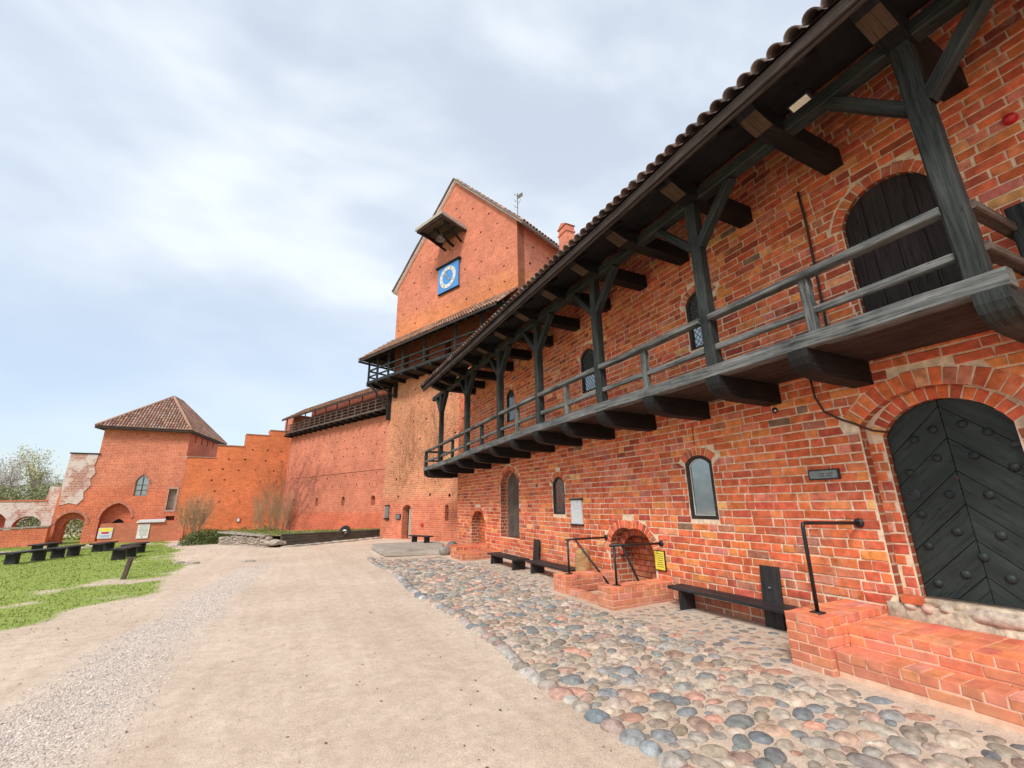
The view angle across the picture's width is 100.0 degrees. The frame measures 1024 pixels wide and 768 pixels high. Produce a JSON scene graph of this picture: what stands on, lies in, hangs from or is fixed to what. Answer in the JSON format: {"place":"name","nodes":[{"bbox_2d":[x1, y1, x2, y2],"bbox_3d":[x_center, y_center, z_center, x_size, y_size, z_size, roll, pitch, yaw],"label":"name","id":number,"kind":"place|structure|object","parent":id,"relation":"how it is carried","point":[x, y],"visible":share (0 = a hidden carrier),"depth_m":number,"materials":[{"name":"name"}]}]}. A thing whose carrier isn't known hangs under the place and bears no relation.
{"place":"outdoors","nodes":[
{"label":"outdoors","id":0,"kind":"place"},
{"bbox_2d":[2,557,611,767],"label":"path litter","id":1,"kind":"object","parent":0,"point":[307,675],"visible":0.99,"depth_m":3.69,"materials":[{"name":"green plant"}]},
{"bbox_2d":[0,548,691,767],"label":"gravel","id":2,"kind":"structure","parent":0,"point":[94,673],"depth_m":3.86,"materials":[{"name":"grey gravel"}]},
{"bbox_2d":[0,0,820,521],"label":"sky","id":3,"kind":"structure","parent":0,"point":[217,207],"materials":[{"name":"white"}]},
{"bbox_2d":[0,522,1023,767],"bbox_3d":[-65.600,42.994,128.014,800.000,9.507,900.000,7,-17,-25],"label":"ground","id":4,"kind":"structure","parent":0,"point":[308,672],"depth_m":4.01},
{"bbox_2d":[0,456,25,494],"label":"tree","id":5,"kind":"object","parent":4,"relation":"on","point":[9,483],"visible":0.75,"depth_m":41.17,"materials":[{"name":"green plant"}]},
{"bbox_2d":[0,446,42,485],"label":"tree","id":6,"kind":"object","parent":4,"relation":"on","point":[16,464],"visible":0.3,"depth_m":43.66,"materials":[{"name":"green plant"}]},
{"bbox_2d":[0,525,52,547],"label":"parapet wall","id":7,"kind":"structure","parent":4,"relation":"on","point":[19,536],"depth_m":24.56,"materials":[{"name":"brick"}]},
{"bbox_2d":[0,548,53,564],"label":"bench","id":8,"kind":"object","parent":4,"relation":"on","point":[11,558],"visible":0.91,"depth_m":13.20,"materials":[{"name":"black wood"}]},
{"bbox_2d":[0,486,61,530],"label":"arcade wall","id":9,"kind":"structure","parent":4,"relation":"on","point":[13,513],"depth_m":25.69,"materials":[{"name":"brick"}]},
{"bbox_2d":[9,444,62,522],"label":"tree","id":10,"kind":"object","parent":4,"relation":"on","point":[36,477],"visible":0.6,"depth_m":41.73,"materials":[{"name":"green plant"}]},
{"bbox_2d":[13,474,62,524],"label":"tree","id":11,"kind":"object","parent":4,"relation":"on","point":[46,485],"visible":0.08,"depth_m":43.47,"materials":[{"name":"green plant"}]},
{"bbox_2d":[0,483,83,534],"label":"woodland","id":12,"kind":"object","parent":4,"relation":"on","point":[6,495],"visible":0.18,"depth_m":36.71,"materials":[{"name":"green plant"}]},
{"bbox_2d":[27,542,62,552],"bbox_3d":[-19.590,6.878,18.016,0.394,0.383,1.400,4,-16,-16],"label":"bench","id":13,"kind":"object","parent":4,"relation":"on","point":[49,545],"visible":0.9,"depth_m":17.90,"materials":[{"name":"black wood"}]},
{"bbox_2d":[35,465,64,488],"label":"tree","id":14,"kind":"object","parent":4,"relation":"on","point":[57,481],"visible":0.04,"depth_m":43.01,"materials":[{"name":"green plant"}]},
{"bbox_2d":[50,544,85,557],"bbox_3d":[-15.507,5.840,14.944,0.394,0.383,1.400,5,-16,-19],"label":"bench","id":15,"kind":"object","parent":4,"relation":"on","point":[60,551],"visible":0.85,"depth_m":14.82,"materials":[{"name":"black wood"}]},
{"bbox_2d":[63,520,82,540],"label":"undergrowth","id":16,"kind":"object","parent":4,"relation":"on","point":[74,531],"visible":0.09,"depth_m":29.41,"materials":[{"name":"green plant"}]},
{"bbox_2d":[0,543,177,552],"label":"scattered stones","id":17,"kind":"object","parent":4,"relation":"on","point":[173,545],"visible":0.2,"depth_m":21.73,"materials":[{"name":"grey stone"}]},
{"bbox_2d":[89,541,118,551],"bbox_3d":[-16.844,6.731,17.714,0.394,0.383,1.400,5,-16,-19],"label":"bench","id":18,"kind":"object","parent":4,"relation":"on","point":[102,546],"visible":0.95,"depth_m":17.40,"materials":[{"name":"black wood"}]},
{"bbox_2d":[0,541,230,646],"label":"grass","id":19,"kind":"structure","parent":4,"relation":"on","point":[101,553],"depth_m":10.62,"materials":[{"name":"green plant"}]},
{"bbox_2d":[109,545,140,560],"bbox_3d":[-12.659,5.525,14.047,0.394,0.383,1.400,6,-17,-22],"label":"bench","id":20,"kind":"object","parent":4,"relation":"on","point":[121,553],"visible":0.95,"depth_m":13.66,"materials":[{"name":"black wood"}]},
{"bbox_2d":[120,557,133,579],"bbox_3d":[-8.875,4.272,9.900,0.172,0.524,0.093,7,-17,-25],"label":"wooden post","id":21,"kind":"object","parent":4,"relation":"on","point":[127,567],"visible":0.88,"depth_m":9.88,"materials":[{"name":"wood"}]},
{"bbox_2d":[120,542,149,551],"bbox_3d":[-14.086,6.143,16.040,0.394,0.383,1.400,5,-16,-20],"label":"bench","id":22,"kind":"object","parent":4,"relation":"on","point":[142,548],"visible":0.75,"depth_m":16.39,"materials":[{"name":"black wood"}]},
{"bbox_2d":[47,396,226,543],"bbox_3d":[-25.944,6.139,31.230,7.374,10.708,7.746,7,-17,-25],"label":"gatehouse","id":23,"kind":"object","parent":4,"relation":"on","point":[132,470],"visible":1,"depth_m":28.26,"materials":[{"name":"brick"}]},
{"bbox_2d":[113,519,123,522],"bbox_3d":[-25.238,9.258,27.438,0.720,1.250,0.001,7,-17,-27],"label":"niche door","id":24,"kind":"structure","parent":23,"relation":"in","point":[118,520],"depth_m":27.57,"materials":[{"name":"black wood"}]},
{"bbox_2d":[133,475,148,495],"bbox_3d":[-24.368,6.688,28.322,0.680,1.350,0.080,7,-17,-27],"label":"window","id":25,"kind":"structure","parent":23,"relation":"in","point":[141,487],"depth_m":28.30,"materials":[{"name":"grey glass"}]},
{"bbox_2d":[167,489,176,509],"bbox_3d":[-22.907,7.784,28.983,0.410,1.350,0.038,7,-17,-27],"label":"window","id":26,"kind":"structure","parent":23,"relation":"in","point":[172,496],"depth_m":28.96,"materials":[{"name":"grey glass"}]},
{"bbox_2d":[97,520,185,542],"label":"wall","id":27,"kind":"structure","parent":4,"relation":"on","point":[158,531],"depth_m":27.04,"materials":[{"name":"brick"}]},
{"bbox_2d":[97,528,112,538],"bbox_3d":[-24.696,9.054,26.076,0.660,0.620,0.040,7,-17,-27],"label":"notice sign","id":28,"kind":"object","parent":27,"relation":"attached to","point":[104,533],"visible":1,"depth_m":26.06,"materials":[{"name":"white paint"}]},
{"bbox_2d":[136,524,149,538],"bbox_3d":[-23.108,9.220,26.909,0.580,0.860,0.036,7,-17,-27],"label":"notice sign","id":29,"kind":"object","parent":27,"relation":"attached to","point":[142,530],"visible":1,"depth_m":26.90,"materials":[{"name":"white paint"}]},
{"bbox_2d":[136,519,165,522],"bbox_3d":[-22.933,8.720,27.398,1.399,0.200,0.697,7,-17,-25],"label":"slab cover","id":30,"kind":"object","parent":27,"relation":"on","point":[151,520],"visible":1,"depth_m":27.21,"materials":[{"name":"white stone"}]},
{"bbox_2d":[181,562,199,564],"bbox_3d":[-9.191,5.146,12.298,0.381,0.114,0.395,-6,-16,17],"label":"stone","id":31,"kind":"object","parent":4,"relation":"on","point":[186,563],"visible":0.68,"depth_m":12.21,"materials":[{"name":"grey stone"}]},
{"bbox_2d":[170,485,228,542],"bbox_3d":[-18.155,7.460,24.890,2.921,3.325,2.250,7,-17,-25],"label":"willow shrub","id":32,"kind":"object","parent":4,"relation":"on","point":[194,521],"visible":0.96,"depth_m":24.70,"materials":[{"name":"brown plant"}]},
{"bbox_2d":[178,527,225,545],"bbox_3d":[-15.269,7.560,21.338,2.181,0.883,2.026,7,-17,-25],"label":"juniper","id":33,"kind":"object","parent":4,"relation":"on","point":[201,537],"visible":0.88,"depth_m":21.00,"materials":[{"name":"green plant"}]},
{"bbox_2d":[176,430,290,537],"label":"stepped wall","id":34,"kind":"structure","parent":4,"relation":"on","point":[230,470],"depth_m":30.98,"materials":[{"name":"orange brick"}]},
{"bbox_2d":[250,440,288,528],"bbox_3d":[-17.909,7.415,32.267,2.799,6.553,0.036,10,-19,-34],"label":"climbing creeper","id":35,"kind":"object","parent":34,"relation":"attached to","point":[271,484],"visible":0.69,"depth_m":32.16,"materials":[{"name":"brown plant"}]},
{"bbox_2d":[212,526,262,541],"bbox_3d":[-15.322,8.428,24.108,2.937,0.909,1.779,7,-17,-25],"label":"juniper","id":36,"kind":"object","parent":4,"relation":"on","point":[243,528],"visible":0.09,"depth_m":24.17,"materials":[{"name":"green plant"}]},
{"bbox_2d":[250,524,280,538],"bbox_3d":[-15.391,9.339,27.107,2.315,0.928,1.792,7,-17,-25],"label":"juniper","id":37,"kind":"object","parent":4,"relation":"on","point":[268,529],"visible":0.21,"depth_m":27.02,"materials":[{"name":"green plant"}]},
{"bbox_2d":[251,473,302,529],"bbox_3d":[-16.519,8.349,30.456,3.360,4.692,2.789,7,-17,-25],"label":"bare thicket","id":38,"kind":"object","parent":4,"relation":"on","point":[287,510],"visible":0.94,"depth_m":30.00,"materials":[{"name":"brown plant"}]},
{"bbox_2d":[218,528,379,547],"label":"stone terrace","id":39,"kind":"structure","parent":4,"relation":"on","point":[264,539],"depth_m":18.98,"materials":[{"name":"grey stone"}]},
{"bbox_2d":[340,525,350,535],"bbox_3d":[-7.900,6.946,20.316,0.492,0.492,0.222,7,-17,-25],"label":"floodlight","id":40,"kind":"object","parent":39,"relation":"attached to","point":[345,528],"visible":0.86,"depth_m":20.28,"materials":[{"name":"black metal"}]},
{"bbox_2d":[279,537,380,547],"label":"flagstones","id":41,"kind":"object","parent":4,"relation":"on","point":[308,544],"visible":0.91,"depth_m":18.53,"materials":[{"name":"grey stone"}]},
{"bbox_2d":[280,387,388,530],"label":"curtain wall","id":42,"kind":"structure","parent":4,"relation":"on","point":[354,425],"depth_m":27.91,"materials":[{"name":"brick"}]},
{"bbox_2d":[283,431,357,529],"bbox_3d":[-13.002,6.508,29.097,11.387,6.881,0.034,-14,-20,39],"label":"climbing creeper","id":43,"kind":"object","parent":42,"relation":"attached to","point":[301,510],"visible":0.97,"depth_m":30.14,"materials":[{"name":"brown plant"}]},
{"bbox_2d":[372,541,442,556],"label":"wooden deck","id":44,"kind":"structure","parent":4,"relation":"on","point":[403,548],"depth_m":13.88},
{"bbox_2d":[408,535,432,542],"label":"bench","id":45,"kind":"object","parent":44,"relation":"on","point":[426,538],"visible":0.91,"depth_m":15.92,"materials":[{"name":"black wood"}]},
{"bbox_2d":[439,545,449,554],"bbox_3d":[-2.116,5.279,13.592,0.393,0.372,0.382,7,-17,-25],"label":"boulder","id":46,"kind":"object","parent":4,"relation":"on","point":[444,550],"visible":0.85,"depth_m":13.46,"materials":[{"name":"grey stone"}]},
{"bbox_2d":[358,178,558,541],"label":"castle tower","id":47,"kind":"structure","parent":4,"relation":"on","point":[476,260],"depth_m":20.93,"materials":[{"name":"brick"}]},
{"bbox_2d":[384,505,389,519],"bbox_3d":[-6.208,6.357,21.296,0.360,0.690,0.080,-14,-20,39],"label":"notice board","id":48,"kind":"object","parent":47,"relation":"attached to","point":[386,517],"visible":1,"depth_m":21.25,"materials":[{"name":"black metal"}]},
{"bbox_2d":[408,507,411,537],"bbox_3d":[-4.732,6.507,20.287,0.432,1.459,0.032,-14,-20,39],"label":"door","id":49,"kind":"structure","parent":47,"relation":"in","point":[409,528],"depth_m":20.34,"materials":[{"name":"beige wood"}]},
{"bbox_2d":[389,382,458,492],"bbox_3d":[-3.729,2.203,20.188,6.992,5.645,0.030,-14,-20,39],"label":"climbing creeper","id":50,"kind":"object","parent":47,"relation":"attached to","point":[413,449],"visible":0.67,"depth_m":20.90,"materials":[{"name":"brown plant"}]},
{"bbox_2d":[443,543,501,560],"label":"brick steps","id":51,"kind":"structure","parent":4,"relation":"on","point":[467,551],"depth_m":12.73,"materials":[{"name":"red brick"}]},
{"bbox_2d":[533,539,539,559],"bbox_3d":[0.600,4.232,10.687,0.112,0.684,0.252,7,-17,-25],"label":"upright board","id":52,"kind":"object","parent":4,"relation":"on","point":[536,545],"visible":0.65,"depth_m":10.68,"materials":[{"name":"black wood"}]},
{"bbox_2d":[526,559,575,573],"bbox_3d":[0.886,4.010,9.178,0.379,0.292,1.830,7,-17,-25],"label":"bench","id":53,"kind":"object","parent":4,"relation":"on","point":[538,566],"visible":0.73,"depth_m":9.50,"materials":[{"name":"black wood"}]},
{"bbox_2d":[575,546,591,570],"bbox_3d":[1.399,3.560,8.438,0.358,0.710,0.358,7,-17,-25],"label":"wooden log","id":54,"kind":"object","parent":4,"relation":"on","point":[582,562],"visible":0.44,"depth_m":8.35,"materials":[{"name":"beige wood"}]},
{"bbox_2d":[420,0,1023,639],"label":"brick building","id":55,"kind":"structure","parent":4,"relation":"on","point":[618,348],"depth_m":5.16,"materials":[{"name":"red brick"}]},
{"bbox_2d":[507,390,513,422],"bbox_3d":[-0.016,0.667,13.219,0.050,1.000,0.540,7,-17,-25],"label":"window","id":56,"kind":"structure","parent":55,"relation":"in","point":[510,397],"depth_m":13.29,"materials":[{"name":"grey glass"}]},
{"bbox_2d":[505,471,519,537],"bbox_3d":[0.040,3.498,12.614,0.042,1.900,1.240,7,-17,-25],"label":"door","id":57,"kind":"structure","parent":55,"relation":"in","point":[511,484],"depth_m":12.64,"materials":[{"name":"wood"}]},
{"bbox_2d":[553,477,564,513],"bbox_3d":[1.140,2.659,10.264,0.050,0.870,0.520,7,-17,-25],"label":"window","id":58,"kind":"structure","parent":55,"relation":"in","point":[558,485],"depth_m":10.30,"materials":[{"name":"grey glass"}]},
{"bbox_2d":[569,498,583,525],"bbox_3d":[1.422,2.822,9.475,0.050,0.575,0.470,7,-17,-25],"label":"information panel","id":59,"kind":"object","parent":55,"relation":"attached to","point":[576,512],"visible":1,"depth_m":9.44,"materials":[{"name":"white metal"}]},
{"bbox_2d":[581,348,594,393],"bbox_3d":[1.754,-0.314,9.722,0.050,1.010,0.540,7,-17,-25],"label":"window","id":60,"kind":"structure","parent":55,"relation":"in","point":[587,359],"depth_m":9.78,"materials":[{"name":"grey glass"}]},
{"bbox_2d":[654,550,666,570],"bbox_3d":[2.488,2.963,7.217,0.026,0.315,0.240,7,-17,-25],"label":"notice","id":61,"kind":"object","parent":55,"relation":"attached to","point":[660,560],"visible":1,"depth_m":7.20,"materials":[{"name":"yellow paper"}]},
{"bbox_2d":[686,292,703,350],"bbox_3d":[3.116,-1.080,7.033,0.050,0.990,0.540,7,-17,-25],"label":"window","id":62,"kind":"structure","parent":55,"relation":"in","point":[696,339],"depth_m":7.17,"materials":[{"name":"grey glass"}]},
{"bbox_2d":[685,455,718,519],"bbox_3d":[2.959,1.596,6.682,0.050,0.970,0.510,7,-17,-25],"label":"window","id":63,"kind":"structure","parent":55,"relation":"in","point":[700,479],"depth_m":6.69,"materials":[{"name":"clear glass"}]},
{"bbox_2d":[772,403,777,413],"bbox_3d":[3.418,0.250,5.616,0.076,0.278,0.073,7,-17,-25],"label":"security camera","id":64,"kind":"object","parent":55,"relation":"attached to","point":[774,410],"visible":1,"depth_m":5.57,"materials":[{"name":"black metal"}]},
{"bbox_2d":[787,82,812,113],"bbox_3d":[2.913,-2.951,4.375,0.108,0.279,0.200,7,-17,-25],"label":"floodlight","id":65,"kind":"object","parent":55,"relation":"attached to","point":[799,101],"visible":1,"depth_m":4.34,"materials":[{"name":"black metal"}]},
{"bbox_2d":[797,191,827,325],"bbox_3d":[3.833,-1.406,5.427,0.033,2.401,0.077,7,-17,-25],"label":"cable","id":66,"kind":"object","parent":55,"relation":"attached to","point":[812,254],"visible":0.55,"depth_m":5.49,"materials":[{"name":"black rubber"}]},
{"bbox_2d":[807,468,840,479],"bbox_3d":[3.702,1.075,5.102,0.038,0.120,0.340,7,-17,-25],"label":"plaque","id":67,"kind":"object","parent":55,"relation":"attached to","point":[824,474],"visible":1,"depth_m":5.08,"materials":[{"name":"black metal"}]},
{"bbox_2d":[809,380,887,432],"bbox_3d":[3.871,0.234,4.989,0.098,0.757,0.629,11,-19,-37],"label":"cable","id":68,"kind":"object","parent":55,"relation":"attached to","point":[838,418],"visible":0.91,"depth_m":4.99,"materials":[{"name":"black rubber"}]},
{"bbox_2d":[845,173,961,312],"bbox_3d":[4.287,-1.415,4.726,0.027,1.910,0.880,7,-17,-25],"label":"door","id":69,"kind":"structure","parent":55,"relation":"in","point":[894,201],"depth_m":4.77,"materials":[{"name":"brown wood"}]},
{"bbox_2d":[887,399,1023,608],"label":"door","id":70,"kind":"structure","parent":55,"relation":"in","point":[959,463],"depth_m":4.17,"materials":[{"name":"black wood"}]},
{"bbox_2d":[1001,112,1018,125],"bbox_3d":[4.622,-2.470,3.993,0.070,0.103,0.103,7,-17,-25],"label":"alarm beacon","id":71,"kind":"object","parent":55,"relation":"attached to","point":[1011,118],"visible":1,"depth_m":3.97,"materials":[{"name":"red paint"}]},
{"bbox_2d":[784,599,1023,733],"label":"brick steps","id":72,"kind":"structure","parent":4,"relation":"on","point":[975,675],"depth_m":3.62,"materials":[{"name":"red brick"}]},
{"bbox_2d":[801,518,863,614],"bbox_3d":[3.391,1.864,4.476,0.966,0.864,0.108,5,-17,-21],"label":"handrail","id":73,"kind":"object","parent":72,"relation":"on","point":[858,522],"visible":1,"depth_m":4.36,"materials":[{"name":"black metal"}]},
{"bbox_2d":[367,556,1023,767],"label":"cobbled pavement","id":74,"kind":"structure","parent":0,"point":[905,752],"depth_m":3.68,"materials":[{"name":"grey stone"}]},
{"bbox_2d":[487,552,529,570],"bbox_3d":[-0.119,4.503,10.899,0.378,0.292,1.730,7,-17,-25],"label":"bench","id":75,"kind":"object","parent":74,"relation":"on","point":[518,562],"visible":0.92,"depth_m":10.55,"materials":[{"name":"black wood"}]},
{"bbox_2d":[553,568,673,610],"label":"stairwell wall","id":76,"kind":"structure","parent":74,"relation":"on","point":[583,584],"depth_m":6.84,"materials":[{"name":"brick"}]},
{"bbox_2d":[565,535,609,583],"bbox_3d":[1.487,3.373,8.033,1.035,0.985,0.446,7,-17,-25],"label":"handrail","id":77,"kind":"object","parent":76,"relation":"on","point":[605,537],"visible":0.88,"depth_m":8.00,"materials":[{"name":"black metal"}]},
{"bbox_2d":[609,540,663,585],"bbox_3d":[1.999,3.080,6.988,1.066,0.975,0.306,7,-17,-25],"label":"handrail","id":78,"kind":"object","parent":76,"relation":"on","point":[660,543],"visible":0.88,"depth_m":6.95,"materials":[{"name":"black metal"}]},
{"bbox_2d":[667,565,798,630],"bbox_3d":[2.994,2.799,5.762,0.344,0.743,2.120,7,-17,-25],"label":"bench","id":79,"kind":"object","parent":74,"relation":"on","point":[772,605],"visible":0.81,"depth_m":5.49,"materials":[{"name":"black wood"}]}
]}

